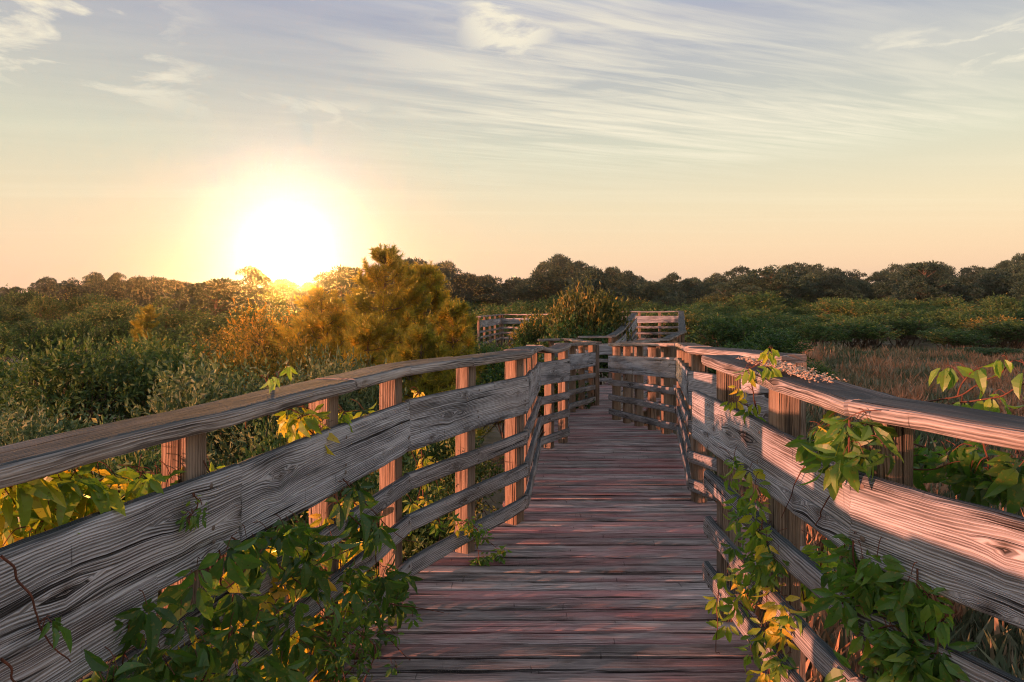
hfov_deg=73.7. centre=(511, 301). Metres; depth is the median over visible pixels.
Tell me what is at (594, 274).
pine tree
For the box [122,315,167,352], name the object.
thicket shrub
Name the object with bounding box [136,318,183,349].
thicket shrub
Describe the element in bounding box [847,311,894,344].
thicket shrub
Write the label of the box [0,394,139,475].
silvery bush
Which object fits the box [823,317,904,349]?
thicket shrub
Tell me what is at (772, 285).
pine tree
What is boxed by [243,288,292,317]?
thicket shrub
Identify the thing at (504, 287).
pine tree
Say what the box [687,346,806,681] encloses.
boardwalk railing
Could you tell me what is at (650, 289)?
pine tree
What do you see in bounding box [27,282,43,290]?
pine tree
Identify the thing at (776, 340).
green bush
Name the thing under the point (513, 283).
pine tree
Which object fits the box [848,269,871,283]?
pine tree
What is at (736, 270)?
pine tree
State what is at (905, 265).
pine tree
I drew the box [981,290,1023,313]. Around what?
thicket shrub
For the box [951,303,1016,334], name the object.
thicket shrub
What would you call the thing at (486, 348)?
green bush
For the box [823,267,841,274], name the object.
pine tree
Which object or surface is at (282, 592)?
creeper vine
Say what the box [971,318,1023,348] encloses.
thicket shrub
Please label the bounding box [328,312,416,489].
young pine
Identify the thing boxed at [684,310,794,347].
green bush
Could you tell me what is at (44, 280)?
pine tree
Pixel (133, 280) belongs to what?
pine tree
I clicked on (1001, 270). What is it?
pine tree
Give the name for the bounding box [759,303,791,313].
thicket shrub
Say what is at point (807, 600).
creeper vine
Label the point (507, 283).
pine tree
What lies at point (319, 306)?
bush
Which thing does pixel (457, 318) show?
young pine
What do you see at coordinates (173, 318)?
thicket shrub
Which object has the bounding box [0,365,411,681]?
boardwalk railing
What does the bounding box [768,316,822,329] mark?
thicket shrub
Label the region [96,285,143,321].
pine tree
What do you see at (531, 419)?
boardwalk railing
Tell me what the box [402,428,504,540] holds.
bayberry bush
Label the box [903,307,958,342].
thicket shrub
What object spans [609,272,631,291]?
pine tree
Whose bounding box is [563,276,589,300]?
pine tree
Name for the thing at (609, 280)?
pine tree
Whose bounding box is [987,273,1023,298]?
pine tree
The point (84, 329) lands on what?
thicket shrub
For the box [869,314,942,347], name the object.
thicket shrub
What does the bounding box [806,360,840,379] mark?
bayberry bush
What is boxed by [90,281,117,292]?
pine tree
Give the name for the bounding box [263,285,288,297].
pine tree
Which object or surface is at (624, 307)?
thicket shrub
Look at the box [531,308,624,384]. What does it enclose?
green bush
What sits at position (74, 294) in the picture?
pine tree
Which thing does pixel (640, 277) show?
pine tree
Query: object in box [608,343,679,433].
boardwalk railing
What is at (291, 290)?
pine tree
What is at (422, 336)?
young pine
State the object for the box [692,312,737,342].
thicket shrub
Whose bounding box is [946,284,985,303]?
pine tree
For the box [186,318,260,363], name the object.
golden bush
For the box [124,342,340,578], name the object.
silvery bush
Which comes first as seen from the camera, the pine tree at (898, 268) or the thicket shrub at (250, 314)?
the thicket shrub at (250, 314)
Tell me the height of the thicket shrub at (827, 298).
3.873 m
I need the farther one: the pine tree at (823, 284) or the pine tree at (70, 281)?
the pine tree at (70, 281)
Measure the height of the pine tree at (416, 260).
7.229 m
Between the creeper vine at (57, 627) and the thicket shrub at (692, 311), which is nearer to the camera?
the creeper vine at (57, 627)
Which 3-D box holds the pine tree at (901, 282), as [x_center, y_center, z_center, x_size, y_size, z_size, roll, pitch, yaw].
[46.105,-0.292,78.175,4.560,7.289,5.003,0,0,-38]
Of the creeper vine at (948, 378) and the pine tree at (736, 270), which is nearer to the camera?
the creeper vine at (948, 378)
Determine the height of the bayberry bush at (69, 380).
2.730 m
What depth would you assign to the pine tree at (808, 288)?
69.39 m
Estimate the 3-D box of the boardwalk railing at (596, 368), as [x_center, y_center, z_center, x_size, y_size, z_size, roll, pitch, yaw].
[1.029,1.815,12.991,0.729,2.221,2.197,0,0,-12]
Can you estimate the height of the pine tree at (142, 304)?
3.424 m
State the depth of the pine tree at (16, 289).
102.54 m
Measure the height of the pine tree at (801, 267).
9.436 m
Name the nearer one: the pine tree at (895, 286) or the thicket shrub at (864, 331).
the thicket shrub at (864, 331)
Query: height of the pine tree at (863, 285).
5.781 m
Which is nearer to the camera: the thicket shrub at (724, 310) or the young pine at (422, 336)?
the young pine at (422, 336)
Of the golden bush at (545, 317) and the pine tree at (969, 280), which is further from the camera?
the pine tree at (969, 280)
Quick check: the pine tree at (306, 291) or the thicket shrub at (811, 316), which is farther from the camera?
the pine tree at (306, 291)
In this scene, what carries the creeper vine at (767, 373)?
attached to the boardwalk railing at (968, 554)
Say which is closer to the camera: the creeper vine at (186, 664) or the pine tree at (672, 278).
the creeper vine at (186, 664)
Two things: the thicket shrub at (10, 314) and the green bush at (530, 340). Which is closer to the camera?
the green bush at (530, 340)
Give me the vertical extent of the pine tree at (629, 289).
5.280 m
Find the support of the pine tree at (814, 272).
on the ground at (492, 438)
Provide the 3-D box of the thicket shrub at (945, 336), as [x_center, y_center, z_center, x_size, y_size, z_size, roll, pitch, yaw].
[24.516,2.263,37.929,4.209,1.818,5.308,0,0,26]
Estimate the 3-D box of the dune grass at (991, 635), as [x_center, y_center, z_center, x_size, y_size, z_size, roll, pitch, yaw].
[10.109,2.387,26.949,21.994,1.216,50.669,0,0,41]
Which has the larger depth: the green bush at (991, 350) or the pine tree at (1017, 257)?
the pine tree at (1017, 257)
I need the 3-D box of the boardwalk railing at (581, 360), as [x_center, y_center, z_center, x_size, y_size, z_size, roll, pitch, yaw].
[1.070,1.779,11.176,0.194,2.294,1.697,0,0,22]
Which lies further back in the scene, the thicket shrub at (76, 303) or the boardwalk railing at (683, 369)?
the thicket shrub at (76, 303)
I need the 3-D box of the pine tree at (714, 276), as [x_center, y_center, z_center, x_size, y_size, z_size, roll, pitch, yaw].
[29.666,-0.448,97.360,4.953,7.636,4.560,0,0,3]
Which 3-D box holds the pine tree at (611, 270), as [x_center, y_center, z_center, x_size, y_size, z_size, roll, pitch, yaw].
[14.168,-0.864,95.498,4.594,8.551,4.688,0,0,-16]
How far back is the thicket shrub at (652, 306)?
48.25 m
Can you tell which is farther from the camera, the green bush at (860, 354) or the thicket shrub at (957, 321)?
the thicket shrub at (957, 321)
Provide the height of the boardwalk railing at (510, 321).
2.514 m
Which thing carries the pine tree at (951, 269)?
on the ground at (492, 438)
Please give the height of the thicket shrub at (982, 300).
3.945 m
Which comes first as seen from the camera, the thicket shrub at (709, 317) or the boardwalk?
the boardwalk
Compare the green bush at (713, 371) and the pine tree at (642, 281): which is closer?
the green bush at (713, 371)
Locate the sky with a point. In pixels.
(193, 141)
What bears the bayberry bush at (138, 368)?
on the ground at (492, 438)
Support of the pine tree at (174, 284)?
on the ground at (492, 438)
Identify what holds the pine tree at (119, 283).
on the ground at (492, 438)
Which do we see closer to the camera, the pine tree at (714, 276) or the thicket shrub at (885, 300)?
the thicket shrub at (885, 300)
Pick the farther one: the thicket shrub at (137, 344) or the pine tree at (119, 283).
the pine tree at (119, 283)
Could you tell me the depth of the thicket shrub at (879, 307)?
51.67 m
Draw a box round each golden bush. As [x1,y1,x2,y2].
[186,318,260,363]
[211,333,293,398]
[213,298,329,368]
[265,326,343,386]
[503,304,560,360]
[542,273,638,383]
[661,308,704,344]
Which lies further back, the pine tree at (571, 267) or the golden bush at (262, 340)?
the pine tree at (571, 267)
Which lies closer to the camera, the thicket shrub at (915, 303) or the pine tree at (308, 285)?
the thicket shrub at (915, 303)
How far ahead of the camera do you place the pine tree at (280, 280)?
98.56 m
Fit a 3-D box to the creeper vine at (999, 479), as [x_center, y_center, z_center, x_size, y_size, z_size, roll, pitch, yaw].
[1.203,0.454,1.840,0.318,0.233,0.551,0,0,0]
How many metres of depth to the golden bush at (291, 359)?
10.72 m
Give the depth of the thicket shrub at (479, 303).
64.31 m
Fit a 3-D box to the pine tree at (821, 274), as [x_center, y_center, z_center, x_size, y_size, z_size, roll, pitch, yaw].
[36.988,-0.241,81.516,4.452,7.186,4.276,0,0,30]
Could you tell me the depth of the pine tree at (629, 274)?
94.42 m
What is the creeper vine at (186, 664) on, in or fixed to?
attached to the boardwalk railing at (93, 577)
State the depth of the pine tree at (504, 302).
65.43 m
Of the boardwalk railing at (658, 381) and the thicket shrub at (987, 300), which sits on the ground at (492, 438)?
the thicket shrub at (987, 300)
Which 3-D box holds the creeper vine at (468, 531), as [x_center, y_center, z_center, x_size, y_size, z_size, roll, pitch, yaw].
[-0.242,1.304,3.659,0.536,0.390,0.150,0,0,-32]
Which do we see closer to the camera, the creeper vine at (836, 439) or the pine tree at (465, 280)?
the creeper vine at (836, 439)
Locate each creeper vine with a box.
[0,454,224,547]
[0,555,71,681]
[82,478,426,681]
[156,497,382,681]
[175,493,209,531]
[245,399,376,455]
[260,362,297,393]
[312,593,443,681]
[403,387,443,535]
[429,513,512,565]
[703,565,810,681]
[719,346,782,423]
[719,447,794,681]
[781,408,903,525]
[800,530,839,616]
[809,532,977,681]
[913,429,1023,513]
[928,354,1023,414]
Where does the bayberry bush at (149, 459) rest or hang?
on the ground at (492, 438)
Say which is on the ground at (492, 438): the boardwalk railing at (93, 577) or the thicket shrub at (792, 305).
the thicket shrub at (792, 305)
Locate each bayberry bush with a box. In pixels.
[0,324,152,432]
[0,337,32,422]
[68,414,225,681]
[87,324,243,451]
[219,408,372,649]
[307,449,481,578]
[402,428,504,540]
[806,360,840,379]
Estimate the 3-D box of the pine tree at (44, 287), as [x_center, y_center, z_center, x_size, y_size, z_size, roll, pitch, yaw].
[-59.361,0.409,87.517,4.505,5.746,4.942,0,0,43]
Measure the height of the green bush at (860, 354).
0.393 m
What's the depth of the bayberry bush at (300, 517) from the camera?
4.92 m
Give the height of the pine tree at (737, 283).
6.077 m
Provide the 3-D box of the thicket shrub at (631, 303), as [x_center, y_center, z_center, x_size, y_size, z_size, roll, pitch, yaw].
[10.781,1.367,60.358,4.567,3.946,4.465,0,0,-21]
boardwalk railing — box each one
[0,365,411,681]
[381,350,532,575]
[477,314,501,350]
[501,313,554,350]
[505,345,542,521]
[526,343,570,448]
[538,338,600,405]
[554,343,569,442]
[568,342,595,411]
[576,336,612,406]
[606,313,636,384]
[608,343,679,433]
[611,339,669,429]
[622,311,677,339]
[661,311,686,432]
[675,343,710,502]
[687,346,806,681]
[692,355,1023,681]
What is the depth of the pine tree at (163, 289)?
65.60 m
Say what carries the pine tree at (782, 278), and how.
on the ground at (492, 438)
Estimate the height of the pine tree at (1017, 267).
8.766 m
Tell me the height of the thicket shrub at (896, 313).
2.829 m
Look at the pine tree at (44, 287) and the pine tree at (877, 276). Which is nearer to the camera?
the pine tree at (44, 287)
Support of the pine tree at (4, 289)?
on the ground at (492, 438)
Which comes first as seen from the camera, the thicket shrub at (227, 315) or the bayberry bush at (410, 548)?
the bayberry bush at (410, 548)
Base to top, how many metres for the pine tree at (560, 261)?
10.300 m
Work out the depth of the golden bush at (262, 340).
14.71 m
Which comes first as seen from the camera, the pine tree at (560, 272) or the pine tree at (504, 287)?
the pine tree at (560, 272)
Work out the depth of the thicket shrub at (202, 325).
29.70 m
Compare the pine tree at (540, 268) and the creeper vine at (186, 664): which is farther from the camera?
the pine tree at (540, 268)
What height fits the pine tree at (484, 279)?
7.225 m
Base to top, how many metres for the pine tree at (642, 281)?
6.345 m
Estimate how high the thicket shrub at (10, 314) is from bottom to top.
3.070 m
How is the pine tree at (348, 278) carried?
on the ground at (492, 438)
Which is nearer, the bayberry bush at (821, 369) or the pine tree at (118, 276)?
the bayberry bush at (821, 369)
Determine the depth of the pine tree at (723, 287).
68.02 m
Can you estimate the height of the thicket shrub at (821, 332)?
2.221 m
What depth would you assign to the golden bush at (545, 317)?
19.59 m
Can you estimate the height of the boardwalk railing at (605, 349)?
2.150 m
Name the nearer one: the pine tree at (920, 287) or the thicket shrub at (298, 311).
the thicket shrub at (298, 311)
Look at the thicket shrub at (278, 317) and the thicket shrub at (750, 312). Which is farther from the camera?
the thicket shrub at (750, 312)
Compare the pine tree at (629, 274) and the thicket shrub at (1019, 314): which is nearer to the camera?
the thicket shrub at (1019, 314)
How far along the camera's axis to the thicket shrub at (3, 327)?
33.09 m
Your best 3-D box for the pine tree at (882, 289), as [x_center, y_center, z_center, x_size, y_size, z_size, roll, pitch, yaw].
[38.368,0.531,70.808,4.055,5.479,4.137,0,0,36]
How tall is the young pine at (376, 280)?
4.145 m
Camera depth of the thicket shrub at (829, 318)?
47.34 m
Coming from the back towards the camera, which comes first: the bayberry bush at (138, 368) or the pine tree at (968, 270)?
the pine tree at (968, 270)
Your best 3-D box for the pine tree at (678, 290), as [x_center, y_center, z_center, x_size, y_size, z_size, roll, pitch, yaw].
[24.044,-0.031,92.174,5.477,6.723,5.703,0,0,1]
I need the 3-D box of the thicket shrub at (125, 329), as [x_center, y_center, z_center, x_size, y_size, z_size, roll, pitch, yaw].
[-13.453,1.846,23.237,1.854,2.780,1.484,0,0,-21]
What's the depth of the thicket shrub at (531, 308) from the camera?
49.11 m
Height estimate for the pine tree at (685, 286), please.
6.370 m
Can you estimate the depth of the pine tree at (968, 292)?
66.60 m
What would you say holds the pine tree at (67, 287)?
on the ground at (492, 438)
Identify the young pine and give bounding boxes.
[128,303,170,344]
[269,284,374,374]
[316,240,441,399]
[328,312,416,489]
[367,322,489,495]
[387,261,477,395]
[408,299,502,440]
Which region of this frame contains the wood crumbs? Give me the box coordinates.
[736,356,848,382]
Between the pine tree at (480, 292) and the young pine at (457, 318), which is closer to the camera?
the young pine at (457, 318)
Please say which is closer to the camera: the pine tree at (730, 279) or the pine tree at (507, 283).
the pine tree at (730, 279)
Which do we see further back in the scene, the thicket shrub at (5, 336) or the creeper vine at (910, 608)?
the thicket shrub at (5, 336)
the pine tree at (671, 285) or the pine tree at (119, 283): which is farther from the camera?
the pine tree at (671, 285)
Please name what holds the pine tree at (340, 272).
on the ground at (492, 438)
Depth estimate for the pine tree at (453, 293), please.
70.29 m
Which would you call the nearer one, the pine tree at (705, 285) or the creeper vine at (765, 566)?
the creeper vine at (765, 566)
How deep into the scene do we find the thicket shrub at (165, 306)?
44.70 m
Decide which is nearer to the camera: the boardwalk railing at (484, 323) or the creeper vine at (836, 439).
the creeper vine at (836, 439)
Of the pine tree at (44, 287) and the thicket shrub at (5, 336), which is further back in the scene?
the pine tree at (44, 287)
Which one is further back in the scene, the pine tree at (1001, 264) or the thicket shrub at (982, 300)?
the pine tree at (1001, 264)
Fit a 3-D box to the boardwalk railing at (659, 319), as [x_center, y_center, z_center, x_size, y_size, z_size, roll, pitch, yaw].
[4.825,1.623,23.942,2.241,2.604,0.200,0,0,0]
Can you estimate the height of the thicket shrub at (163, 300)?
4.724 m
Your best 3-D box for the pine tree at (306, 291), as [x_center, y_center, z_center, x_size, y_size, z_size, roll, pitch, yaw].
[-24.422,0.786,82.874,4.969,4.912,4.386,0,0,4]
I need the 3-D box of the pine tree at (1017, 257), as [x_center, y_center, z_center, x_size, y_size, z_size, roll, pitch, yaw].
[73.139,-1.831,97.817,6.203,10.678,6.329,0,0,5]
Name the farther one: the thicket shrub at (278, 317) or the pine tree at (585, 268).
the pine tree at (585, 268)
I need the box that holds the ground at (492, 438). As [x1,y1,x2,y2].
[2,320,1023,681]
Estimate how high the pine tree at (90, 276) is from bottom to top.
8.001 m
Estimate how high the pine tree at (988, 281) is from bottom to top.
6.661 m
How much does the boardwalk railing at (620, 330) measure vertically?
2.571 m
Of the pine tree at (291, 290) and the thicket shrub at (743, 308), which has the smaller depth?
the thicket shrub at (743, 308)
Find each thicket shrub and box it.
[0,285,39,314]
[0,302,34,325]
[0,320,21,339]
[0,327,33,369]
[1,316,69,352]
[11,312,81,364]
[23,290,68,322]
[39,314,98,351]
[54,290,115,316]
[65,300,140,341]
[79,296,142,322]
[86,315,140,359]
[109,329,187,415]
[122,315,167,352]
[129,302,192,333]
[129,304,218,348]
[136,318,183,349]
[147,288,203,310]
[168,310,265,344]
[186,295,240,316]
[234,307,265,321]
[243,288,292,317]
[254,304,303,327]
[288,304,336,321]
[451,299,478,312]
[465,307,511,344]
[469,301,534,346]
[470,300,493,309]
[502,297,551,316]
[536,294,578,309]
[615,300,637,315]
[620,295,651,313]
[626,306,703,342]
[633,300,670,336]
[654,305,712,317]
[674,299,730,309]
[678,304,723,317]
[692,292,736,307]
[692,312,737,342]
[708,303,741,315]
[710,313,738,319]
[720,307,777,321]
[724,288,787,310]
[735,305,769,315]
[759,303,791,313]
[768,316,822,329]
[773,325,804,342]
[782,305,818,316]
[783,294,818,314]
[790,319,857,344]
[798,312,854,321]
[806,295,869,312]
[808,295,872,316]
[814,314,858,348]
[816,314,858,341]
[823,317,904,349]
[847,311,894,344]
[849,298,903,317]
[866,297,917,311]
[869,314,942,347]
[870,296,897,303]
[883,306,929,339]
[899,300,927,330]
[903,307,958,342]
[911,327,1002,348]
[914,295,979,311]
[916,292,970,305]
[918,303,982,312]
[937,311,985,345]
[940,305,975,312]
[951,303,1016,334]
[962,312,1023,346]
[970,296,1023,306]
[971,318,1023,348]
[979,293,1015,308]
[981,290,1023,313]
[1005,306,1023,320]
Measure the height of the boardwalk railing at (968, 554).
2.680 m
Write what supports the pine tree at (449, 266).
on the ground at (492, 438)
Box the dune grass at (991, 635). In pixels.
[676,339,1023,681]
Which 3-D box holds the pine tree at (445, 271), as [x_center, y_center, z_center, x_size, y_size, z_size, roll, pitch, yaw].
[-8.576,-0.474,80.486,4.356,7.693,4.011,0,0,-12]
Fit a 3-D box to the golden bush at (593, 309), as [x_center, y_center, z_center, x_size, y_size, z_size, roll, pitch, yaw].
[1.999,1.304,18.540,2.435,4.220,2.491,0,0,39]
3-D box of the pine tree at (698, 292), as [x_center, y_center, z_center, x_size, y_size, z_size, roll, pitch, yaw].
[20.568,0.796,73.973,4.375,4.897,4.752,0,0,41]
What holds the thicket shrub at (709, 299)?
on the ground at (492, 438)
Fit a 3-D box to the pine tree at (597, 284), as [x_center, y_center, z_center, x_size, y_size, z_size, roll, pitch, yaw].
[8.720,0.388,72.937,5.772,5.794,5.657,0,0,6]
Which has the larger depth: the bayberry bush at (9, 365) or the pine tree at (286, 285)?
the pine tree at (286, 285)
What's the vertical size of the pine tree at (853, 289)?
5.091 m
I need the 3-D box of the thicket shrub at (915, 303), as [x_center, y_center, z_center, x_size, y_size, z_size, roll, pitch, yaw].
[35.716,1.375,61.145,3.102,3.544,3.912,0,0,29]
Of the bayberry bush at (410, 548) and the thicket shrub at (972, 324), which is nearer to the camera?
the bayberry bush at (410, 548)
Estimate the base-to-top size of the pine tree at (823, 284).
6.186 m
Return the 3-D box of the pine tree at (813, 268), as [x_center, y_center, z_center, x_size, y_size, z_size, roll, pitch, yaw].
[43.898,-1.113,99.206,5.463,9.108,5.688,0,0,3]
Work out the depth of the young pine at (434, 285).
14.37 m
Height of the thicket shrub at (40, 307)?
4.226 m
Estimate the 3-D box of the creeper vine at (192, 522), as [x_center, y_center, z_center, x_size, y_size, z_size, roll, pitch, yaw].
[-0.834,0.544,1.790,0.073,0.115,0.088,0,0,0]
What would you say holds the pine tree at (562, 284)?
on the ground at (492, 438)
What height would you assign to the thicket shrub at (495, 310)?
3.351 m
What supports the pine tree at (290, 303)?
on the ground at (492, 438)
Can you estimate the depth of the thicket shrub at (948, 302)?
60.75 m
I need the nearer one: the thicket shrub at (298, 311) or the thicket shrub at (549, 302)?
the thicket shrub at (298, 311)
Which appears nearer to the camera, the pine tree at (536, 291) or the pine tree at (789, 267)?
the pine tree at (536, 291)
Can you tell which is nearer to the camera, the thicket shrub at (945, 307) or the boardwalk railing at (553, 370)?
the boardwalk railing at (553, 370)
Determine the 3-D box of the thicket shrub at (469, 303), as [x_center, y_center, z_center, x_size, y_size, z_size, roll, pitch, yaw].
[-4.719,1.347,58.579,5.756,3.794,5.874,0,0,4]
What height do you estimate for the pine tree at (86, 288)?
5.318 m
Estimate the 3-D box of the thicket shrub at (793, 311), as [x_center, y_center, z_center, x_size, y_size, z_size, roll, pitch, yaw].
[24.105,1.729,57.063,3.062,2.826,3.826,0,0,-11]
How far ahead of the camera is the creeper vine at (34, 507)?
1.51 m
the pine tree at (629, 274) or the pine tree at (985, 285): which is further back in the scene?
the pine tree at (629, 274)
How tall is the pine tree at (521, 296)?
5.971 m
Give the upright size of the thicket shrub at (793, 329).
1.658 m
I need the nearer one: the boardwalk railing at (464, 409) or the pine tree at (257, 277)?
the boardwalk railing at (464, 409)
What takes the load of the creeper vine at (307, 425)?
attached to the boardwalk railing at (93, 577)
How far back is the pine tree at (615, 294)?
70.33 m
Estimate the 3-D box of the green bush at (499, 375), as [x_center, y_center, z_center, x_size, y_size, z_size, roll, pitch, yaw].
[0.304,1.883,12.050,2.370,2.493,2.322,0,0,-32]
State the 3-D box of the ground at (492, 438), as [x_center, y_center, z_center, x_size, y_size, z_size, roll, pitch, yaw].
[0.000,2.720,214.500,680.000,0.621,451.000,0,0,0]
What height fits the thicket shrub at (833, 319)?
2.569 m
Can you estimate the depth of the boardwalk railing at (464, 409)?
3.85 m
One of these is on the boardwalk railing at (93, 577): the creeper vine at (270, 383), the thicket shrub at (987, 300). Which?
the creeper vine at (270, 383)
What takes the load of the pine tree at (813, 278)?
on the ground at (492, 438)
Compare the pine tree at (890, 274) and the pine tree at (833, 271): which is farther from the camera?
the pine tree at (833, 271)
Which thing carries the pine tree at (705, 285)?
on the ground at (492, 438)
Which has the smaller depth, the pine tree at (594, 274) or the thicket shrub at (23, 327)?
the thicket shrub at (23, 327)
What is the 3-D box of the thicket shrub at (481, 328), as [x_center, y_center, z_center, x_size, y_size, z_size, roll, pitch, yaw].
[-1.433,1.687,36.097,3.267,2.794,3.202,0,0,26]
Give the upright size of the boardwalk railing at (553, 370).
2.483 m
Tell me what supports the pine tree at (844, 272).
on the ground at (492, 438)
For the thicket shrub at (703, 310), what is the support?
on the ground at (492, 438)
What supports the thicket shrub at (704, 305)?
on the ground at (492, 438)
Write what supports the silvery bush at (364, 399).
on the ground at (492, 438)
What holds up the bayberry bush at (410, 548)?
on the ground at (492, 438)
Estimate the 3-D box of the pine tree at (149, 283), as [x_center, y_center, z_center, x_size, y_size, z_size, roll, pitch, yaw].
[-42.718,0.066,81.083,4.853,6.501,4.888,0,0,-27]
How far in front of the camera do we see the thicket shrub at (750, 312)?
50.02 m
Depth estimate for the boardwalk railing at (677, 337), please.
15.46 m
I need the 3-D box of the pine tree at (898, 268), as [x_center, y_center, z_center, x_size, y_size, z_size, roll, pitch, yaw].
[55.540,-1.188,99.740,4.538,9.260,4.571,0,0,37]
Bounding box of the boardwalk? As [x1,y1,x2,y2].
[313,346,806,681]
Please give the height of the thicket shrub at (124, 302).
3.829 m
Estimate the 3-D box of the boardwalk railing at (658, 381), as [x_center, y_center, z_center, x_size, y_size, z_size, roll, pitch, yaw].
[2.333,1.768,11.961,0.197,2.314,4.448,0,0,22]
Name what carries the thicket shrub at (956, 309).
on the ground at (492, 438)
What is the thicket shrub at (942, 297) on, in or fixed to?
on the ground at (492, 438)
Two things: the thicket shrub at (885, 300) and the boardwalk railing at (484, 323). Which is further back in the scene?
the thicket shrub at (885, 300)
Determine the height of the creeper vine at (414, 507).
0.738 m
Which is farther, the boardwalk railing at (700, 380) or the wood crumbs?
the boardwalk railing at (700, 380)
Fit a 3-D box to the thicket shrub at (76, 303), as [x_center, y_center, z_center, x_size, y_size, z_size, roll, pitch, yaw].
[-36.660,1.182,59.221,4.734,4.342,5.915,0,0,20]
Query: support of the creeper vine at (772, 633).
attached to the boardwalk railing at (968, 554)
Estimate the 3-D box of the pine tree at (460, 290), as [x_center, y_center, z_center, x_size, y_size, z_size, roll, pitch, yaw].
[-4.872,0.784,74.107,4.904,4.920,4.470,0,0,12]
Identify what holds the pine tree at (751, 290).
on the ground at (492, 438)
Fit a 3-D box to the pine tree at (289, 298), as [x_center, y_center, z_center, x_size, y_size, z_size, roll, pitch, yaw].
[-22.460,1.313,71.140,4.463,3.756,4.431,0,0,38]
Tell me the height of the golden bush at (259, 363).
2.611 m
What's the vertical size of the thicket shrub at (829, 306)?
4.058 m
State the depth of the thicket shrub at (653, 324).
36.09 m
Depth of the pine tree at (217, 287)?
41.22 m
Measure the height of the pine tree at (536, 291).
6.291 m
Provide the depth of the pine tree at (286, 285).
97.34 m
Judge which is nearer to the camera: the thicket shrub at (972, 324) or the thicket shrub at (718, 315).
the thicket shrub at (972, 324)
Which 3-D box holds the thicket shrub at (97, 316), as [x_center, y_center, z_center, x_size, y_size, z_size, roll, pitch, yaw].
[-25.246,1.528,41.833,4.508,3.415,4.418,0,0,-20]
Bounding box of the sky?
[0,0,1023,296]
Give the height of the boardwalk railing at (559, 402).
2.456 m
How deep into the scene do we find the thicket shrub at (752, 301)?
61.28 m
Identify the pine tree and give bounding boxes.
[0,287,12,293]
[3,286,24,292]
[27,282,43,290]
[33,276,62,290]
[36,282,62,293]
[42,282,85,318]
[55,290,94,320]
[61,277,79,284]
[73,277,102,286]
[79,286,96,293]
[82,271,104,285]
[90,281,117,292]
[95,278,143,299]
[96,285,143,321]
[105,271,129,286]
[120,274,158,298]
[133,275,166,300]
[133,300,149,309]
[144,279,183,306]
[144,286,175,308]
[160,277,273,320]
[226,264,274,316]
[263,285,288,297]
[269,278,296,292]
[273,291,299,309]
[276,281,299,309]
[280,287,301,308]
[284,297,306,310]
[292,288,313,304]
[297,282,313,291]
[311,264,372,312]
[334,273,357,285]
[386,256,454,307]
[421,280,463,301]
[432,266,455,298]
[434,260,463,280]
[449,272,481,294]
[456,286,472,299]
[459,283,508,309]
[475,274,503,289]
[489,276,506,295]
[490,300,513,306]
[499,276,520,300]
[505,279,528,300]
[510,280,537,302]
[519,272,563,303]
[530,260,549,279]
[542,265,574,285]
[543,254,580,275]
[553,278,579,299]
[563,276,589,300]
[565,260,582,279]
[574,259,588,274]
[579,268,605,293]
[579,279,619,300]
[581,265,602,275]
[581,270,623,293]
[599,289,630,302]
[604,266,628,287]
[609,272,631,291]
[617,270,638,289]
[618,284,656,300]
[633,275,645,284]
[633,280,678,305]
[634,278,647,285]
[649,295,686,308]
[659,271,681,290]
[663,283,677,306]
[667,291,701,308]
[670,277,699,292]
[675,278,702,295]
[685,282,718,297]
[685,287,716,298]
[702,282,744,299]
[706,272,732,291]
[713,265,753,283]
[727,274,762,285]
[727,275,752,296]
[731,264,805,304]
[734,285,768,302]
[750,274,796,305]
[777,264,800,288]
[777,280,830,309]
[789,273,818,294]
[790,262,810,276]
[799,263,824,276]
[800,269,830,294]
[810,270,833,297]
[810,274,854,312]
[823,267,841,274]
[824,284,870,300]
[834,270,858,277]
[834,273,853,286]
[846,279,880,299]
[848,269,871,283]
[861,281,897,301]
[866,270,895,287]
[882,262,906,285]
[884,272,904,287]
[887,283,909,299]
[890,260,960,302]
[893,263,920,280]
[899,268,916,293]
[929,261,959,279]
[930,290,978,303]
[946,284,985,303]
[955,272,985,285]
[959,265,987,281]
[973,271,1023,299]
[976,284,994,304]
[978,267,1011,278]
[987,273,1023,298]
[993,259,1013,269]
[1005,259,1023,273]
[1006,252,1023,268]
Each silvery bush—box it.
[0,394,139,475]
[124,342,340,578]
[280,343,407,478]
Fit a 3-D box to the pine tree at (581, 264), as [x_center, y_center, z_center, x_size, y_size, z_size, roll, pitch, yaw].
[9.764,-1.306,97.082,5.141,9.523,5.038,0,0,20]
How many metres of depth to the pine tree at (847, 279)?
88.81 m
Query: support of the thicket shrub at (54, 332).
on the ground at (492, 438)
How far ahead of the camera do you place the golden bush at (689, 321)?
29.58 m
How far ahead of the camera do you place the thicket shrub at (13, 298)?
54.59 m
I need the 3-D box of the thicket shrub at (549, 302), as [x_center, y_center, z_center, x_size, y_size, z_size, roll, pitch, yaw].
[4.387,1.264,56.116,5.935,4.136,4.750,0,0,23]
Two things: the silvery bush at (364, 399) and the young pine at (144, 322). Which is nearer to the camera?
the silvery bush at (364, 399)
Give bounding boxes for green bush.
[460,335,541,384]
[476,338,594,438]
[511,313,553,356]
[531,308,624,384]
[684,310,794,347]
[708,340,770,373]
[738,325,817,364]
[835,351,879,357]
[938,345,1023,357]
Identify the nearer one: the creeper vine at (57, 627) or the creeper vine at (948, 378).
the creeper vine at (57, 627)
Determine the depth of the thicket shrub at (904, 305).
55.69 m
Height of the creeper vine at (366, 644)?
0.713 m
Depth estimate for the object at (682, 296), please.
71.33 m
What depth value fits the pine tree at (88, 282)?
97.69 m

